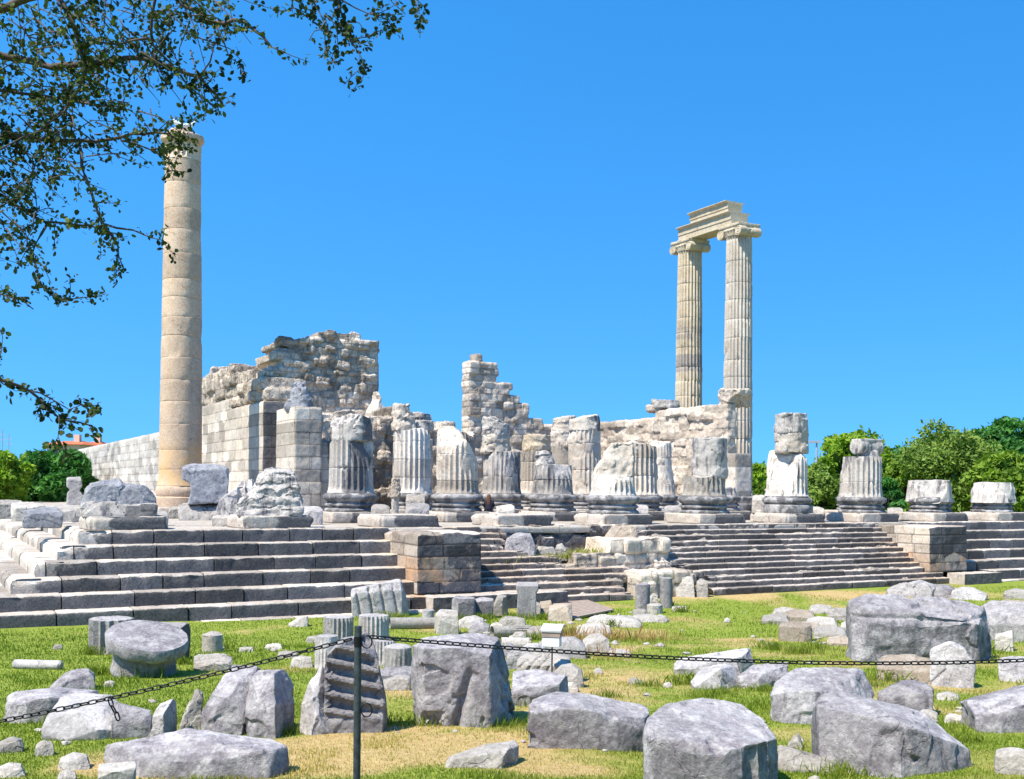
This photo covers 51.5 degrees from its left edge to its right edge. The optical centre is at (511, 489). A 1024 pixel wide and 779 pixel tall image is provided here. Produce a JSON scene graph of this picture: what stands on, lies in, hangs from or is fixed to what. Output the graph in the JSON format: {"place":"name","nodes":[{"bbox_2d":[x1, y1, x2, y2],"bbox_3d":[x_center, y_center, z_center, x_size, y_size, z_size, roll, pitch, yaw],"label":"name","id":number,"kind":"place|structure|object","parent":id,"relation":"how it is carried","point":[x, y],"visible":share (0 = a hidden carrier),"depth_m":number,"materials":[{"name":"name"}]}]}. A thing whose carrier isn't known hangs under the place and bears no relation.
{"place":"outdoors","nodes":[
{"label":"outdoors","id":0,"kind":"place"},
{"bbox_2d":[0,570,1023,778],"bbox_3d":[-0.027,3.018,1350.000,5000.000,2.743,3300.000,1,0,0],"label":"ground","id":1,"kind":"structure","parent":0,"point":[745,599],"depth_m":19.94,"materials":[{"name":"green plant"}]},
{"bbox_2d":[0,449,37,501],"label":"tree","id":2,"kind":"object","parent":1,"relation":"on","point":[15,483],"visible":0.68,"depth_m":91.71,"materials":[{"name":"green plant"}]},
{"bbox_2d":[3,687,98,723],"bbox_3d":[-6.444,3.046,14.890,1.226,0.469,1.022,1,0,-13],"label":"stone slab","id":3,"kind":"object","parent":1,"relation":"on","point":[18,703],"depth_m":14.51,"materials":[{"name":"grey stone"}]},
{"bbox_2d":[11,448,98,501],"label":"tree","id":4,"kind":"object","parent":1,"relation":"on","point":[51,476],"visible":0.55,"depth_m":97.57,"materials":[{"name":"green plant"}]},
{"bbox_2d":[49,668,95,689],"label":"rock","id":5,"kind":"object","parent":1,"relation":"on","point":[84,678],"visible":0.62,"depth_m":18.27,"materials":[{"name":"grey stone"}]},
{"bbox_2d":[41,692,116,740],"bbox_3d":[-5.397,2.949,13.683,0.965,0.527,1.251,1,0,0],"label":"stone block","id":6,"kind":"object","parent":1,"relation":"on","point":[90,722],"depth_m":13.21,"materials":[{"name":"grey stone"}]},
{"bbox_2d":[88,615,134,654],"bbox_3d":[-9.291,3.397,24.715,1.015,0.869,1.016,1,0,8],"label":"column drum","id":7,"kind":"object","parent":1,"relation":"on","point":[99,627],"depth_m":24.31,"materials":[{"name":"grey stone"}]},
{"bbox_2d":[98,761,135,778],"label":"stone block","id":8,"kind":"object","parent":1,"relation":"on","point":[121,770],"depth_m":10.77,"materials":[{"name":"stone"}]},
{"bbox_2d":[110,702,151,738],"bbox_3d":[-4.787,2.929,13.388,0.492,0.473,0.309,1,0,-20],"label":"stone slab","id":9,"kind":"object","parent":1,"relation":"on","point":[135,721],"depth_m":13.28,"materials":[{"name":"grey stone"}]},
{"bbox_2d":[105,620,188,677],"bbox_3d":[-7.047,3.164,20.497,1.548,0.822,1.510,12,13,0],"label":"round capital","id":10,"kind":"object","parent":1,"relation":"on","point":[130,645],"visible":0.88,"depth_m":20.07,"materials":[{"name":"grey stone"}]},
{"bbox_2d":[148,699,176,736],"bbox_3d":[-4.437,2.957,13.520,0.267,0.538,0.538,1,0,0],"label":"rock","id":11,"kind":"object","parent":1,"relation":"on","point":[164,718],"visible":0.64,"depth_m":13.41,"materials":[{"name":"grey stone"}]},
{"bbox_2d":[179,689,203,729],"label":"rock","id":12,"kind":"object","parent":1,"relation":"on","point":[193,710],"visible":0.69,"depth_m":13.94,"materials":[{"name":"stone"}]},
{"bbox_2d":[104,728,288,778],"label":"stone block","id":13,"kind":"object","parent":1,"relation":"on","point":[182,753],"depth_m":11.26,"materials":[{"name":"grey stone"}]},
{"bbox_2d":[194,653,232,670],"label":"stone block","id":14,"kind":"object","parent":1,"relation":"on","point":[214,661],"depth_m":21.67,"materials":[{"name":"stone"}]},
{"bbox_2d":[0,0,429,464],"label":"overhanging tree","id":15,"kind":"object","parent":1,"relation":"on","point":[90,65],"visible":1,"depth_m":6.38,"materials":[{"name":"green plant"}]},
{"bbox_2d":[200,665,260,734],"bbox_3d":[-3.740,2.831,14.216,0.609,0.901,1.122,1,0,0],"label":"stone block","id":16,"kind":"object","parent":1,"relation":"on","point":[223,711],"depth_m":13.84,"materials":[{"name":"grey stone"}]},
{"bbox_2d":[245,669,294,738],"bbox_3d":[-3.195,2.852,14.157,0.538,0.881,1.171,1,0,0],"label":"stone block","id":17,"kind":"object","parent":1,"relation":"on","point":[269,709],"depth_m":13.79,"materials":[{"name":"grey stone"}]},
{"bbox_2d":[299,665,330,735],"bbox_3d":[-2.585,2.868,14.311,0.429,0.911,0.908,1,0,0],"label":"stone block","id":18,"kind":"object","parent":1,"relation":"on","point":[312,720],"depth_m":14.06,"materials":[{"name":"grey stone"}]},
{"bbox_2d":[323,615,353,639],"bbox_3d":[-4.720,3.829,29.052,0.827,0.735,0.822,1,0,16],"label":"column drum","id":19,"kind":"object","parent":1,"relation":"on","point":[341,626],"depth_m":28.75,"materials":[{"name":"grey stone"}]},
{"bbox_2d":[324,633,387,733],"bbox_3d":[-2.096,2.634,14.383,0.849,1.314,0.660,1,0,-8],"label":"column fragment","id":20,"kind":"object","parent":1,"relation":"on","point":[339,691],"depth_m":14.19,"materials":[{"name":"grey stone"}]},
{"bbox_2d":[353,626,372,778],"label":"chain post","id":21,"kind":"object","parent":1,"relation":"on","point":[358,642],"visible":1,"depth_m":5.83,"materials":[{"name":"metal"}]},
{"bbox_2d":[0,638,351,722],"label":"chain","id":22,"kind":"object","parent":21,"relation":"hanging from","point":[176,683],"visible":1,"depth_m":5.69,"materials":[{"name":"black metal"}]},
{"bbox_2d":[369,635,1023,664],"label":"chain","id":23,"kind":"object","parent":21,"relation":"hanging from","point":[739,660],"visible":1,"depth_m":5.97,"materials":[{"name":"black metal"}]},
{"bbox_2d":[359,613,388,639],"bbox_3d":[-3.811,3.842,29.540,0.841,0.752,0.839,1,0,-41],"label":"column drum","id":24,"kind":"object","parent":1,"relation":"on","point":[374,624],"depth_m":29.21,"materials":[{"name":"grey stone"}]},
{"bbox_2d":[351,579,408,616],"bbox_3d":[-4.520,3.763,36.608,1.992,1.288,0.940,1,0,-7],"label":"column fragment","id":25,"kind":"object","parent":1,"relation":"on","point":[390,595],"depth_m":36.20,"materials":[{"name":"grey stone"}]},
{"bbox_2d":[384,643,411,667],"bbox_3d":[-2.332,3.485,22.015,0.608,0.560,0.607,1,0,24],"label":"column drum","id":26,"kind":"object","parent":1,"relation":"on","point":[397,654],"depth_m":21.79,"materials":[{"name":"grey stone"}]},
{"bbox_2d":[389,617,434,628],"bbox_3d":[-2.963,4.082,32.277,1.489,0.388,0.389,1,0,-18],"label":"column shaft","id":27,"kind":"object","parent":1,"relation":"on","point":[411,622],"visible":0.77,"depth_m":32.13,"materials":[{"name":"stone"}]},
{"bbox_2d":[434,609,458,634],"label":"stone block","id":28,"kind":"object","parent":1,"relation":"on","point":[446,621],"depth_m":30.77,"materials":[{"name":"stone"}]},
{"bbox_2d":[411,633,514,727],"bbox_3d":[-0.671,2.748,15.279,1.505,1.268,1.356,1,0,0],"label":"stone block","id":29,"kind":"object","parent":1,"relation":"on","point":[468,686],"depth_m":14.64,"materials":[{"name":"grey stone"}]},
{"bbox_2d":[445,740,518,768],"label":"stone block","id":30,"kind":"object","parent":1,"relation":"on","point":[499,755],"depth_m":11.47,"materials":[{"name":"stone"}]},
{"bbox_2d":[423,589,567,612],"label":"step slab","id":31,"kind":"structure","parent":1,"relation":"on","point":[435,603],"depth_m":38.92,"materials":[{"name":"stone"}]},
{"bbox_2d":[34,610,961,778],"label":"pebbles","id":32,"kind":"object","parent":1,"relation":"on","point":[614,642],"visible":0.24,"depth_m":25.45,"materials":[{"name":"stone"}]},
{"bbox_2d":[0,502,1023,628],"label":"temple platform","id":33,"kind":"structure","parent":1,"relation":"on","point":[69,574],"depth_m":36.60,"materials":[{"name":"stone"}]},
{"bbox_2d":[22,507,62,528],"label":"stone block","id":34,"kind":"object","parent":33,"relation":"on","point":[47,517],"depth_m":38.90,"materials":[{"name":"grey stone"}]},
{"bbox_2d":[78,432,158,496],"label":"cella wall","id":35,"kind":"structure","parent":33,"relation":"on","point":[134,460],"depth_m":90.88,"materials":[{"name":"white stone"}]},
{"bbox_2d":[79,515,168,529],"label":"column plinth","id":36,"kind":"structure","parent":33,"relation":"on","point":[125,522],"depth_m":36.87,"materials":[{"name":"stone"}]},
{"bbox_2d":[80,478,124,504],"bbox_3d":[-14.496,0.314,37.742,1.511,1.434,1.241,1,0,-21],"label":"rock","id":37,"kind":"object","parent":36,"relation":"on","point":[100,491],"visible":0.54,"depth_m":37.44,"materials":[{"name":"grey stone"}]},
{"bbox_2d":[80,501,157,518],"bbox_3d":[-13.988,0.716,37.914,2.612,0.685,2.092,1,0,-20],"label":"base fragment","id":38,"kind":"object","parent":36,"relation":"on","point":[96,508],"visible":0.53,"depth_m":37.05,"materials":[{"name":"white stone"}]},
{"bbox_2d":[107,483,155,504],"bbox_3d":[-13.606,0.416,38.014,1.778,1.274,1.429,1,0,-20],"label":"rock","id":39,"kind":"object","parent":36,"relation":"on","point":[130,494],"visible":0.54,"depth_m":37.74,"materials":[{"name":"grey stone"}]},
{"bbox_2d":[155,127,204,512],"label":"tall column","id":40,"kind":"structure","parent":33,"relation":"on","point":[180,434],"depth_m":53.71,"materials":[{"name":"stone"}]},
{"bbox_2d":[177,503,217,519],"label":"moulded block","id":41,"kind":"object","parent":33,"relation":"on","point":[207,511],"depth_m":48.75,"materials":[{"name":"white stone"}]},
{"bbox_2d":[182,463,228,504],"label":"stone block","id":42,"kind":"object","parent":41,"relation":"on","point":[208,483],"depth_m":48.88,"materials":[{"name":"grey stone"}]},
{"bbox_2d":[216,479,254,514],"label":"column fragment","id":43,"kind":"object","parent":33,"relation":"on","point":[227,503],"depth_m":44.78,"materials":[{"name":"white stone"}]},
{"bbox_2d":[227,514,313,528],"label":"column plinth","id":44,"kind":"structure","parent":33,"relation":"on","point":[259,522],"depth_m":39.46,"materials":[{"name":"stone"}]},
{"bbox_2d":[236,467,303,516],"bbox_3d":[-9.192,0.123,40.574,2.525,1.966,2.168,1,0,-13],"label":"column stump","id":45,"kind":"object","parent":44,"relation":"on","point":[272,491],"visible":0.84,"depth_m":39.84,"materials":[{"name":"white stone"}]},
{"bbox_2d":[202,329,393,505],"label":"ruined wall","id":46,"kind":"structure","parent":33,"relation":"on","point":[337,374],"depth_m":58.82,"materials":[{"name":"stone"}]},
{"bbox_2d":[276,406,331,510],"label":"wall pilaster","id":47,"kind":"object","parent":33,"relation":"on","point":[302,450],"depth_m":51.48,"materials":[{"name":"stone"}]},
{"bbox_2d":[323,413,378,522],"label":"broken column","id":48,"kind":"structure","parent":33,"relation":"on","point":[350,496],"depth_m":47.06,"materials":[{"name":"stone"}]},
{"bbox_2d":[357,513,439,526],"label":"column plinth","id":49,"kind":"structure","parent":33,"relation":"on","point":[401,520],"depth_m":42.11,"materials":[{"name":"stone"}]},
{"bbox_2d":[387,403,433,513],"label":"broken column","id":50,"kind":"structure","parent":33,"relation":"on","point":[411,456],"depth_m":54.38,"materials":[{"name":"stone"}]},
{"bbox_2d":[384,529,480,594],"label":"stone pier","id":51,"kind":"structure","parent":33,"relation":"on","point":[439,561],"depth_m":38.93,"materials":[{"name":"stone"}]},
{"bbox_2d":[429,426,488,521],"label":"broken column","id":52,"kind":"structure","parent":33,"relation":"on","point":[457,496],"depth_m":49.62,"materials":[{"name":"stone"}]},
{"bbox_2d":[479,416,527,512],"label":"broken column","id":53,"kind":"structure","parent":33,"relation":"on","point":[501,473],"depth_m":56.91,"materials":[{"name":"stone"}]},
{"bbox_2d":[461,354,551,506],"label":"ruined wall","id":54,"kind":"structure","parent":33,"relation":"on","point":[485,393],"depth_m":74.68,"materials":[{"name":"beige stone"}]},
{"bbox_2d":[471,513,552,525],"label":"column plinth","id":55,"kind":"structure","parent":33,"relation":"on","point":[523,519],"depth_m":44.74,"materials":[{"name":"stone"}]},
{"bbox_2d":[520,434,551,508],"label":"broken column","id":56,"kind":"structure","parent":33,"relation":"on","point":[532,444],"depth_m":64.12,"materials":[{"name":"stone"}]},
{"bbox_2d":[519,450,585,520],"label":"broken column","id":57,"kind":"structure","parent":33,"relation":"on","point":[553,495],"depth_m":52.21,"materials":[{"name":"stone"}]},
{"bbox_2d":[550,415,575,464],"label":"broken column","id":58,"kind":"structure","parent":33,"relation":"on","point":[559,433],"depth_m":71.27,"materials":[{"name":"stone"}]},
{"bbox_2d":[568,414,600,510],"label":"broken column","id":59,"kind":"structure","parent":33,"relation":"on","point":[584,449],"depth_m":59.43,"materials":[{"name":"stone"}]},
{"bbox_2d":[574,443,653,524],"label":"broken column","id":60,"kind":"structure","parent":33,"relation":"on","point":[612,498],"depth_m":47.71,"materials":[{"name":"stone"}]},
{"bbox_2d":[621,441,663,519],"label":"broken column","id":61,"kind":"structure","parent":33,"relation":"on","point":[646,473],"depth_m":54.75,"materials":[{"name":"stone"}]},
{"bbox_2d":[648,440,679,510],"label":"broken column","id":62,"kind":"structure","parent":33,"relation":"on","point":[666,487],"depth_m":62.10,"materials":[{"name":"stone"}]},
{"bbox_2d":[600,404,737,508],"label":"ruined wall","id":63,"kind":"structure","parent":33,"relation":"on","point":[680,428],"depth_m":68.64,"materials":[{"name":"stone"}]},
{"bbox_2d":[718,388,752,407],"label":"stone slab","id":64,"kind":"structure","parent":63,"relation":"on","point":[739,397],"depth_m":65.03,"materials":[{"name":"beige stone"}]},
{"bbox_2d":[670,237,710,407],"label":"tall column","id":65,"kind":"structure","parent":33,"relation":"on","point":[688,251],"depth_m":76.51,"materials":[{"name":"stone"}]},
{"bbox_2d":[676,210,749,239],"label":"architrave beam","id":66,"kind":"structure","parent":65,"relation":"on","point":[706,228],"depth_m":74.39,"materials":[{"name":"stone"}]},
{"bbox_2d":[687,200,743,222],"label":"architrave beam","id":67,"kind":"structure","parent":66,"relation":"on","point":[711,210],"depth_m":73.79,"materials":[{"name":"stone"}]},
{"bbox_2d":[665,436,745,523],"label":"broken column","id":68,"kind":"structure","parent":33,"relation":"on","point":[704,498],"depth_m":50.26,"materials":[{"name":"stone"}]},
{"bbox_2d":[725,453,751,511],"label":"wall pilaster","id":69,"kind":"object","parent":33,"relation":"on","point":[739,472],"depth_m":64.22,"materials":[{"name":"beige stone"}]},
{"bbox_2d":[717,221,761,495],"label":"tall column","id":70,"kind":"structure","parent":33,"relation":"on","point":[738,334],"depth_m":71.87,"materials":[{"name":"stone"}]},
{"bbox_2d":[750,412,824,522],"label":"broken column","id":71,"kind":"structure","parent":33,"relation":"on","point":[786,499],"depth_m":52.92,"materials":[{"name":"stone"}]},
{"bbox_2d":[826,456,898,521],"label":"broken column","id":72,"kind":"structure","parent":33,"relation":"on","point":[861,498],"depth_m":55.29,"materials":[{"name":"stone"}]},
{"bbox_2d":[850,438,883,456],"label":"capital fragment","id":73,"kind":"object","parent":72,"relation":"on","point":[866,447],"visible":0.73,"depth_m":55.95,"materials":[{"name":"white stone"}]},
{"bbox_2d":[878,524,966,571],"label":"stone pier","id":74,"kind":"structure","parent":33,"relation":"on","point":[935,548],"depth_m":52.11,"materials":[{"name":"stone"}]},
{"bbox_2d":[894,479,967,521],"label":"broken column","id":75,"kind":"structure","parent":33,"relation":"on","point":[930,500],"depth_m":57.95,"materials":[{"name":"stone"}]},
{"bbox_2d":[960,482,1023,520],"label":"broken column","id":76,"kind":"structure","parent":33,"relation":"on","point":[992,501],"depth_m":60.36,"materials":[{"name":"stone"}]},
{"bbox_2d":[516,582,538,617],"bbox_3d":[0.555,3.787,36.320,0.789,1.198,0.644,1,0,1],"label":"stone post","id":77,"kind":"object","parent":1,"relation":"on","point":[526,597],"visible":0.9,"depth_m":36.01,"materials":[{"name":"grey stone"}]},
{"bbox_2d":[442,526,632,601],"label":"broken staircase","id":78,"kind":"structure","parent":1,"relation":"on","point":[593,584],"depth_m":42.02,"materials":[{"name":"stone"}]},
{"bbox_2d":[511,669,568,706],"bbox_3d":[0.473,3.278,17.420,0.943,0.552,1.248,1,0,0],"label":"stone block","id":79,"kind":"object","parent":1,"relation":"on","point":[532,683],"depth_m":17.08,"materials":[{"name":"grey stone"}]},
{"bbox_2d":[516,652,570,671],"bbox_3d":[0.635,3.452,20.701,1.083,0.531,0.655,1,0,2],"label":"carved stone","id":80,"kind":"object","parent":1,"relation":"on","point":[534,660],"visible":0.44,"depth_m":20.53,"materials":[{"name":"stone"}]},
{"bbox_2d":[553,600,613,618],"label":"stone slab","id":81,"kind":"structure","parent":1,"relation":"on","point":[581,608],"depth_m":38.25,"materials":[{"name":"stone"}]},
{"bbox_2d":[527,692,648,751],"bbox_3d":[0.962,2.918,13.275,1.547,0.692,1.056,1,0,0],"label":"stone block","id":82,"kind":"object","parent":1,"relation":"on","point":[564,720],"depth_m":12.80,"materials":[{"name":"grey stone"}]},
{"bbox_2d":[481,522,696,597],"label":"rubble foundation","id":83,"kind":"object","parent":1,"relation":"on","point":[643,559],"visible":0.38,"depth_m":44.49,"materials":[{"name":"stone"}]},
{"bbox_2d":[500,622,705,659],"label":"dry weeds","id":84,"kind":"object","parent":1,"relation":"on","point":[661,637],"visible":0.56,"depth_m":29.97,"materials":[{"name":"green plant"}]},
{"bbox_2d":[642,698,777,778],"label":"column drum","id":85,"kind":"object","parent":1,"relation":"on","point":[703,738],"depth_m":10.69,"materials":[{"name":"grey stone"}]},
{"bbox_2d":[673,648,753,673],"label":"stone block","id":86,"kind":"object","parent":1,"relation":"on","point":[695,667],"depth_m":21.61,"materials":[{"name":"grey stone"}]},
{"bbox_2d":[690,663,736,689],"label":"stone block","id":87,"kind":"object","parent":1,"relation":"on","point":[722,675],"depth_m":19.40,"materials":[{"name":"grey stone"}]},
{"bbox_2d":[737,662,788,688],"bbox_3d":[4.675,3.491,19.770,1.256,0.496,0.660,1,0,-30],"label":"rock","id":88,"kind":"object","parent":1,"relation":"on","point":[767,673],"visible":0.52,"depth_m":19.53,"materials":[{"name":"grey stone"}]},
{"bbox_2d":[637,522,949,594],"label":"stone staircase","id":89,"kind":"structure","parent":1,"relation":"on","point":[730,559],"depth_m":48.73,"materials":[{"name":"stone"}]},
{"bbox_2d":[778,620,811,641],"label":"stone block","id":90,"kind":"object","parent":1,"relation":"on","point":[792,631],"depth_m":30.24,"materials":[{"name":"beige stone"}]},
{"bbox_2d":[778,745,833,773],"bbox_3d":[3.328,3.084,11.993,0.624,0.288,0.332,1,0,16],"label":"stone slab","id":91,"kind":"object","parent":1,"relation":"on","point":[789,758],"depth_m":11.94,"materials":[{"name":"stone"}]},
{"bbox_2d":[770,667,873,724],"bbox_3d":[4.612,3.092,15.773,1.685,0.798,1.279,1,0,0],"label":"rock","id":92,"kind":"object","parent":1,"relation":"on","point":[796,694],"visible":0.63,"depth_m":15.47,"materials":[{"name":"grey stone"}]},
{"bbox_2d":[807,461,839,509],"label":"tree","id":93,"kind":"object","parent":1,"relation":"on","point":[823,488],"visible":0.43,"depth_m":96.28,"materials":[{"name":"green plant"}]},
{"bbox_2d":[812,424,894,482],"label":"tree","id":94,"kind":"object","parent":1,"relation":"on","point":[835,448],"visible":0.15,"depth_m":110.47,"materials":[{"name":"green plant"}]},
{"bbox_2d":[811,690,971,777],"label":"stone block","id":95,"kind":"object","parent":1,"relation":"on","point":[882,738],"depth_m":11.77,"materials":[{"name":"grey stone"}]},
{"bbox_2d":[881,476,906,511],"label":"tree","id":96,"kind":"object","parent":1,"relation":"on","point":[892,493],"visible":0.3,"depth_m":91.43,"materials":[{"name":"green plant"}]},
{"bbox_2d":[876,654,929,683],"bbox_3d":[7.865,3.565,20.958,1.246,0.558,0.662,1,0,21],"label":"stone slab","id":97,"kind":"object","parent":1,"relation":"on","point":[922,672],"depth_m":20.84,"materials":[{"name":"beige stone"}]},
{"bbox_2d":[877,680,933,710],"bbox_3d":[6.066,3.229,16.352,0.821,0.528,0.577,1,0,20],"label":"rock","id":98,"kind":"object","parent":1,"relation":"on","point":[916,695],"visible":0.59,"depth_m":16.20,"materials":[{"name":"grey stone"}]},
{"bbox_2d":[886,580,934,596],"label":"rock","id":99,"kind":"object","parent":1,"relation":"on","point":[917,588],"visible":0.74,"depth_m":44.61,"materials":[{"name":"grey stone"}]},
{"bbox_2d":[846,593,991,661],"bbox_3d":[9.729,3.336,25.332,3.514,1.594,1.620,1,0,0],"label":"stone block","id":100,"kind":"object","parent":1,"relation":"on","point":[878,626],"depth_m":24.71,"materials":[{"name":"grey stone"}]},
{"bbox_2d":[891,418,1006,512],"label":"tree","id":101,"kind":"object","parent":1,"relation":"on","point":[953,456],"visible":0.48,"depth_m":101.09,"materials":[{"name":"green plant"}]},
{"bbox_2d":[929,641,975,688],"bbox_3d":[8.466,3.387,20.377,0.826,0.922,0.350,1,0,23],"label":"rock","id":102,"kind":"object","parent":1,"relation":"on","point":[959,676],"visible":0.89,"depth_m":20.28,"materials":[{"name":"grey stone"}]},
{"bbox_2d":[947,571,1001,584],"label":"step slab","id":103,"kind":"structure","parent":1,"relation":"on","point":[973,578],"depth_m":51.29,"materials":[{"name":"stone"}]},
{"bbox_2d":[960,685,1023,732],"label":"stone block","id":104,"kind":"object","parent":1,"relation":"on","point":[1000,711],"depth_m":14.80,"materials":[{"name":"grey stone"}]},
{"bbox_2d":[961,448,1023,511],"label":"tree","id":105,"kind":"object","parent":1,"relation":"on","point":[1006,466],"visible":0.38,"depth_m":95.08,"materials":[{"name":"green plant"}]},
{"bbox_2d":[970,415,1023,454],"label":"tree","id":106,"kind":"object","parent":1,"relation":"on","point":[1003,431],"visible":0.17,"depth_m":110.18,"materials":[{"name":"green plant"}]},
{"bbox_2d":[982,600,1023,641],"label":"stone slab","id":107,"kind":"structure","parent":1,"relation":"on","point":[1003,616],"depth_m":30.56,"materials":[{"name":"grey stone"}]},
{"bbox_2d":[994,747,1023,774],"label":"rock","id":108,"kind":"object","parent":1,"relation":"on","point":[1008,760],"visible":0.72,"depth_m":11.51,"materials":[{"name":"stone"}]},
{"bbox_2d":[998,656,1023,681],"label":"stone block","id":109,"kind":"object","parent":1,"relation":"on","point":[1013,672],"depth_m":20.98,"materials":[{"name":"grey stone"}]},
{"bbox_2d":[0,0,1023,465],"label":"sky","id":110,"kind":"structure","parent":0,"point":[511,183],"materials":[{"name":"blue"}]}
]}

